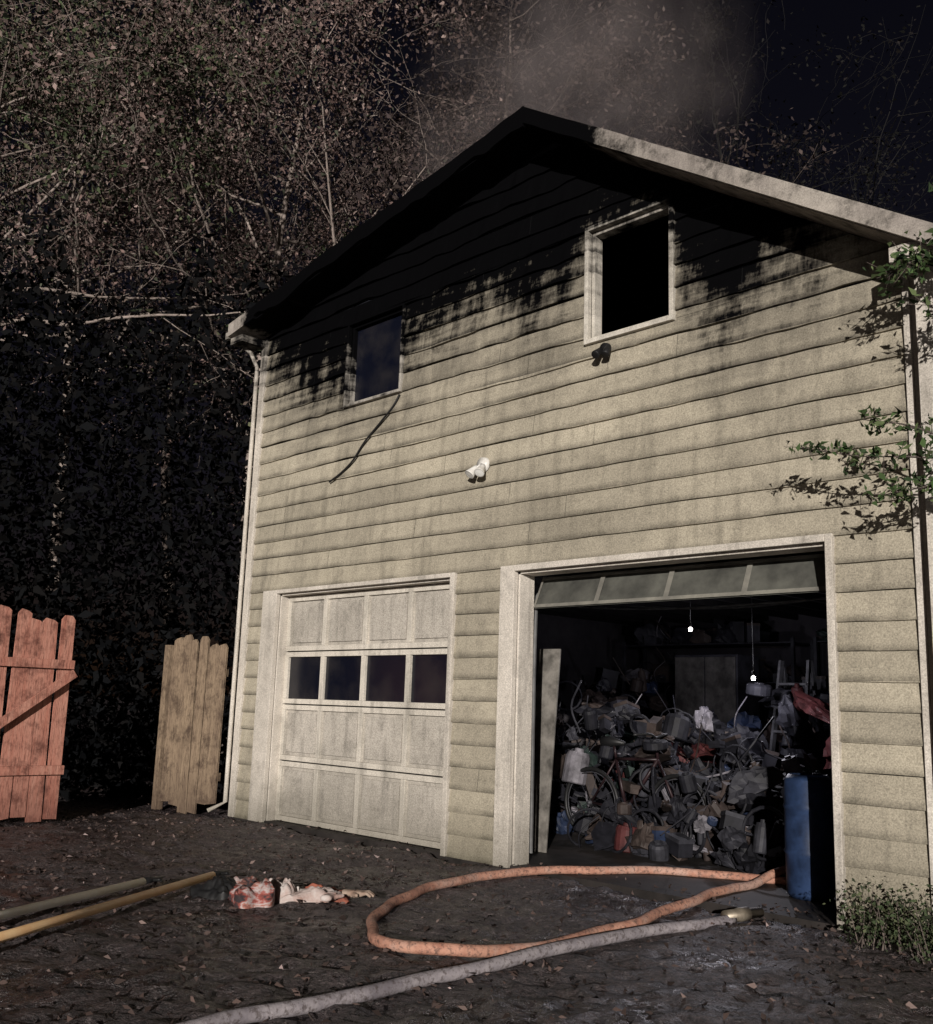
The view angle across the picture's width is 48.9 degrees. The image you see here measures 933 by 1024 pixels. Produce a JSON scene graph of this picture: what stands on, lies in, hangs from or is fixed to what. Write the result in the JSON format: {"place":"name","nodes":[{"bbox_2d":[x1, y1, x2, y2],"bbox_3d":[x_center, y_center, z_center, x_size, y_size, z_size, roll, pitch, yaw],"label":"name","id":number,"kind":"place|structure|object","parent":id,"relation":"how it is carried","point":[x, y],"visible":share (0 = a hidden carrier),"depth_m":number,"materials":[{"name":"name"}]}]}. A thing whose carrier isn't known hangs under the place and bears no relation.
{"place":"outdoors","nodes":[
{"label":"outdoors","id":0,"kind":"place"},
{"bbox_2d":[0,696,932,1023],"bbox_3d":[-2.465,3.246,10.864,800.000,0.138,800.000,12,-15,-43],"label":"ground","id":1,"kind":"structure","parent":0,"point":[224,958],"depth_m":5.29,"materials":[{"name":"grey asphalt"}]},
{"bbox_2d":[0,605,77,822],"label":"fence gate","id":2,"kind":"structure","parent":1,"relation":"on","point":[25,769],"depth_m":9.76,"materials":[{"name":"red wood"}]},
{"bbox_2d":[0,876,164,919],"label":"pike pole","id":3,"kind":"object","parent":1,"relation":"on","point":[52,903],"visible":1,"depth_m":5.92,"materials":[{"name":"beige wood"}]},
{"bbox_2d":[0,870,230,942],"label":"pike pole","id":4,"kind":"object","parent":1,"relation":"on","point":[26,929],"visible":0.94,"depth_m":5.62,"materials":[{"name":"yellow wood"}]},
{"bbox_2d":[0,196,298,802],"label":"distant woods","id":5,"kind":"object","parent":1,"relation":"on","point":[135,725],"visible":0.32,"depth_m":14.73,"materials":[{"name":"black plant"}]},
{"bbox_2d":[151,645,173,809],"bbox_3d":[-3.391,2.397,11.496,0.090,1.800,0.090,12,-15,-43],"label":"fence post","id":6,"kind":"object","parent":1,"relation":"on","point":[156,804],"visible":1,"depth_m":11.46,"materials":[{"name":"brown wood"}]},
{"bbox_2d":[0,0,369,433],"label":"autumn tree","id":7,"kind":"object","parent":1,"relation":"on","point":[96,67],"visible":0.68,"depth_m":15.93,"materials":[{"name":"brown plant"}]},
{"bbox_2d":[0,0,373,642],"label":"autumn tree","id":8,"kind":"object","parent":1,"relation":"on","point":[182,397],"visible":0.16,"depth_m":27.02,"materials":[{"name":"brown plant"}]},
{"bbox_2d":[159,635,228,813],"bbox_3d":[-2.971,2.311,11.248,0.849,1.926,0.067,-5,-13,32],"label":"picket fence","id":9,"kind":"object","parent":1,"relation":"on","point":[191,777],"visible":1,"depth_m":11.21,"materials":[{"name":"brown wood"}]},
{"bbox_2d":[0,0,402,621],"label":"autumn tree","id":10,"kind":"object","parent":1,"relation":"on","point":[130,214],"visible":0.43,"depth_m":19.45,"materials":[{"name":"brown plant"}]},
{"bbox_2d":[189,875,349,908],"bbox_3d":[-1.219,2.358,6.422,1.001,0.158,0.561,4,-11,-12],"label":"crumpled turnout gear","id":11,"kind":"object","parent":1,"relation":"on","point":[248,892],"visible":0.88,"depth_m":6.34,"materials":[{"name":"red fabric"}]},
{"bbox_2d":[0,0,542,763],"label":"autumn tree","id":12,"kind":"object","parent":1,"relation":"on","point":[348,6],"visible":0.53,"depth_m":19.64,"materials":[{"name":"brown plant"}]},
{"bbox_2d":[320,891,343,901],"bbox_3d":[-0.826,2.383,6.372,0.134,0.044,0.218,0,-11,10],"label":"work glove","id":13,"kind":"object","parent":1,"relation":"on","point":[332,895],"visible":0.95,"depth_m":6.33,"materials":[{"name":"white fabric"}]},
{"bbox_2d":[341,889,374,897],"bbox_3d":[-0.685,2.403,6.455,0.218,0.044,0.134,0,-11,11],"label":"work glove","id":14,"kind":"object","parent":1,"relation":"on","point":[355,893],"visible":0.99,"depth_m":6.45,"materials":[{"name":"leather"}]},
{"bbox_2d":[0,809,867,1020],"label":"fallen twigs","id":15,"kind":"object","parent":1,"relation":"on","point":[310,1016],"visible":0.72,"depth_m":5.90,"materials":[{"name":"brown wood"}]},
{"bbox_2d":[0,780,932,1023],"bbox_3d":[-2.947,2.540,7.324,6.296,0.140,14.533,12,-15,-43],"label":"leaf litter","id":16,"kind":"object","parent":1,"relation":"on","point":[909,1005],"visible":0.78,"depth_m":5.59,"materials":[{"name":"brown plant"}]},
{"bbox_2d":[176,907,763,1023],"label":"grey fire hose","id":17,"kind":"object","parent":1,"relation":"on","point":[284,1009],"visible":0.96,"depth_m":4.67,"materials":[{"name":"grey fabric"}]},
{"bbox_2d":[178,0,837,376],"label":"autumn tree","id":18,"kind":"object","parent":1,"relation":"on","point":[596,72],"visible":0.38,"depth_m":19.84,"materials":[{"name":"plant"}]},
{"bbox_2d":[366,865,785,957],"bbox_3d":[2.202,2.717,7.720,7.329,0.171,1.860,10,-13,-35],"label":"orange fire hose","id":19,"kind":"object","parent":1,"relation":"on","point":[377,939],"visible":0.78,"depth_m":6.56,"materials":[{"name":"orange fabric"}]},
{"bbox_2d":[509,0,932,221],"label":"dim tree","id":20,"kind":"object","parent":1,"relation":"on","point":[859,170],"visible":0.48,"depth_m":24.62,"materials":[{"name":"brown plant"}]},
{"bbox_2d":[786,182,932,507],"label":"holly tree","id":21,"kind":"object","parent":1,"relation":"on","point":[917,259],"visible":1,"depth_m":5.89,"materials":[{"name":"green plant"}]},
{"bbox_2d":[823,873,932,963],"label":"shrub","id":22,"kind":"object","parent":1,"relation":"on","point":[906,922],"visible":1,"depth_m":5.57,"materials":[{"name":"green plant"}]},
{"bbox_2d":[0,0,932,698],"label":"sky","id":23,"kind":"structure","parent":0,"point":[840,17],"materials":[{"name":"black"}]},
{"bbox_2d":[233,812,930,950],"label":"garage floor","id":24,"kind":"structure","parent":0,"point":[563,850],"depth_m":7.60,"materials":[{"name":"concrete"}]},
{"bbox_2d":[529,649,560,852],"bbox_3d":[0.671,2.082,9.068,0.240,1.743,0.194,-7,-14,38],"label":"plywood sheet","id":25,"kind":"object","parent":24,"relation":"on","point":[547,680],"visible":0.76,"depth_m":9.06,"materials":[{"name":"beige wood"}]},
{"bbox_2d":[228,274,932,930],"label":"corner boards and door casings","id":26,"kind":"object","parent":24,"relation":"on","point":[514,708],"visible":0.73,"depth_m":8.23,"materials":[{"name":"white paint"}]},
{"bbox_2d":[275,583,449,848],"bbox_3d":[-0.997,1.895,9.796,0.038,2.310,2.620,12,-15,-43],"label":"closed garage door","id":27,"kind":"structure","parent":26,"relation":"attached to","point":[361,749],"depth_m":9.73,"materials":[{"name":"paint"}]},
{"bbox_2d":[207,241,932,812],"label":"gutters and downspouts","id":28,"kind":"object","parent":26,"relation":"attached to","point":[249,345],"visible":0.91,"depth_m":6.19,"materials":[{"name":"white paint"}]},
{"bbox_2d":[552,657,680,807],"bbox_3d":[1.689,2.832,12.866,2.770,2.047,2.589,12,-15,-43],"label":"junk pile","id":29,"kind":"object","parent":24,"relation":"on","point":[605,682],"visible":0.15,"depth_m":12.75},
{"bbox_2d":[564,733,707,836],"bbox_3d":[1.567,2.592,9.646,0.552,1.033,1.680,12,-15,-43],"label":"bicycle","id":30,"kind":"object","parent":24,"relation":"on","point":[611,741],"visible":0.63,"depth_m":9.78,"materials":[{"name":"black metal"}]},
{"bbox_2d":[549,680,793,834],"bbox_3d":[1.784,2.619,10.834,2.377,1.595,2.780,12,-15,-43],"label":"junk pile","id":31,"kind":"object","parent":24,"relation":"on","point":[677,727],"visible":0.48,"depth_m":10.31,"materials":[{"name":"grey metal"}]},
{"bbox_2d":[567,766,785,874],"bbox_3d":[1.890,2.648,8.827,1.050,0.893,2.236,12,-15,-43],"label":"junk pile","id":32,"kind":"object","parent":24,"relation":"on","point":[721,833],"visible":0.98,"depth_m":8.66,"materials":[{"name":"grey metal"}]},
{"bbox_2d":[533,614,830,783],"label":"garage interior walls","id":33,"kind":"structure","parent":24,"relation":"on","point":[587,647],"depth_m":14.73,"materials":[{"name":"paint"}]},
{"bbox_2d":[529,575,546,852],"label":"door tracks and opener","id":34,"kind":"object","parent":33,"relation":"attached to","point":[533,732],"visible":0.31,"depth_m":8.31,"materials":[{"name":"metal"}]},
{"bbox_2d":[533,551,825,608],"bbox_3d":[2.271,0.571,8.345,2.267,0.514,2.590,12,-15,-43],"label":"open garage door","id":35,"kind":"structure","parent":34,"relation":"attached to","point":[803,572],"depth_m":7.49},
{"bbox_2d":[688,600,692,630],"bbox_3d":[2.341,0.973,10.736,0.042,0.552,0.042,12,-15,-43],"label":"hanging bulb","id":36,"kind":"object","parent":33,"relation":"hanging from","point":[690,628],"visible":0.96,"depth_m":10.69,"materials":[{"name":"white glass"}]},
{"bbox_2d":[751,596,755,680],"bbox_3d":[2.836,1.139,10.181,0.042,1.052,0.042,12,-15,-43],"label":"hanging bulb","id":37,"kind":"object","parent":33,"relation":"hanging from","point":[753,678],"visible":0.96,"depth_m":10.14,"materials":[{"name":"white glass"}]},
{"bbox_2d":[675,654,759,768],"bbox_3d":[3.083,2.729,12.680,0.550,1.890,0.900,12,-15,-43],"label":"steel cabinet","id":38,"kind":"object","parent":24,"relation":"on","point":[717,684],"visible":0.3,"depth_m":12.54,"materials":[{"name":"grey metal"}]},
{"bbox_2d":[620,616,815,730],"bbox_3d":[3.290,2.567,13.744,0.862,2.695,2.763,12,-15,-43],"label":"storage shelf","id":39,"kind":"object","parent":24,"relation":"on","point":[648,634],"visible":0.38,"depth_m":13.83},
{"bbox_2d":[633,717,831,831],"bbox_3d":[2.876,2.543,9.381,2.046,1.318,2.540,12,-15,-43],"label":"junk pile","id":40,"kind":"object","parent":24,"relation":"on","point":[756,784],"visible":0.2,"depth_m":9.14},
{"bbox_2d":[682,676,831,778],"bbox_3d":[4.117,2.598,10.799,2.322,1.802,3.395,12,-15,-43],"label":"junk pile","id":41,"kind":"object","parent":24,"relation":"on","point":[796,704],"visible":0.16,"depth_m":10.87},
{"bbox_2d":[769,660,823,752],"bbox_3d":[3.683,2.575,11.387,0.858,1.842,0.478,12,-15,-43],"label":"step ladder","id":42,"kind":"object","parent":24,"relation":"on","point":[782,673],"visible":0.31,"depth_m":11.42,"materials":[{"name":"metal"}]},
{"bbox_2d":[783,773,835,901],"bbox_3d":[2.369,2.228,7.086,0.350,0.830,0.350,12,-15,-43],"label":"blue plastic drum","id":43,"kind":"object","parent":24,"relation":"on","point":[809,850],"visible":0.98,"depth_m":6.96,"materials":[{"name":"blue plastic"}]},
{"bbox_2d":[813,626,829,738],"bbox_3d":[5.448,2.242,11.644,0.978,2.696,3.252,12,-15,-43],"label":"storage shelf","id":44,"kind":"object","parent":24,"relation":"on","point":[821,635],"visible":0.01,"depth_m":12.49,"materials":[{"name":"black metal"}]},
{"bbox_3d":[3.044,0.448,11.583,8.000,6.080,7.360,12,-15,-43],"label":"rear and side walls","id":45,"kind":"object","parent":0,"visible":0},
{"bbox_2d":[256,140,892,339],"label":"roof","id":46,"kind":"structure","parent":45,"relation":"on","point":[640,254],"depth_m":11.23,"materials":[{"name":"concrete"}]},
{"bbox_2d":[228,106,932,339],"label":"rake boards","id":47,"kind":"object","parent":46,"relation":"attached to","point":[521,134],"visible":1,"depth_m":8.89,"materials":[{"name":"paint"}]},
{"bbox_2d":[242,142,925,871],"bbox_3d":[0.239,-0.152,8.905,0.128,6.080,7.300,12,-15,-43],"label":"sheathing","id":48,"kind":"object","parent":45,"relation":"attached to","point":[554,144],"visible":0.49,"depth_m":8.84,"materials":[{"name":"wood"}]},
{"bbox_2d":[234,145,932,945],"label":"lap siding","id":49,"kind":"object","parent":48,"relation":"attached to","point":[698,423],"visible":1,"depth_m":8.12,"materials":[{"name":"paint"}]},
{"bbox_2d":[343,303,406,408],"bbox_3d":[-0.885,-1.546,10.317,0.154,0.902,0.892,12,-15,-43],"label":"scorched window frame","id":50,"kind":"object","parent":49,"relation":"attached to","point":[350,382],"visible":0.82,"depth_m":10.47,"materials":[{"name":"paint"}]},
{"bbox_2d":[329,394,399,482],"bbox_3d":[-1.025,-0.719,10.181,1.041,0.744,0.031,-9,-15,44],"label":"dangling cable","id":51,"kind":"object","parent":50,"relation":"hanging from","point":[365,440],"visible":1,"depth_m":10.13,"materials":[{"name":"black plastic"}]},
{"bbox_2d":[354,314,401,401],"bbox_3d":[-0.866,-1.542,10.335,0.001,0.790,0.780,12,-15,-43],"label":"window glass","id":52,"kind":"object","parent":50,"relation":"attached to","point":[378,359],"visible":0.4,"depth_m":10.36,"materials":[{"name":"glass"}]},
{"bbox_2d":[465,457,488,478],"bbox_3d":[0.097,-0.389,8.845,0.156,0.198,0.213,12,-15,-43],"label":"security floodlight","id":53,"kind":"object","parent":49,"relation":"attached to","point":[480,468],"visible":1,"depth_m":8.84,"materials":[{"name":"white plastic"}]},
{"bbox_2d":[283,216,742,814],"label":"board joints","id":54,"kind":"object","parent":49,"relation":"attached to","point":[509,492],"visible":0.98,"depth_m":8.62,"materials":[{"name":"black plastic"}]},
{"bbox_2d":[591,343,610,358],"bbox_3d":[1.065,-1.272,8.044,0.124,0.142,0.150,12,-15,-43],"label":"burnt floodlight","id":55,"kind":"object","parent":49,"relation":"attached to","point":[604,350],"visible":1,"depth_m":8.02,"materials":[{"name":"black plastic"}]},
{"bbox_2d":[584,195,675,345],"bbox_3d":[1.308,-1.873,8.094,0.154,1.006,0.856,12,-15,-43],"label":"window frame","id":56,"kind":"object","parent":49,"relation":"attached to","point":[593,267],"visible":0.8,"depth_m":8.24,"materials":[{"name":"paint"}]}
]}

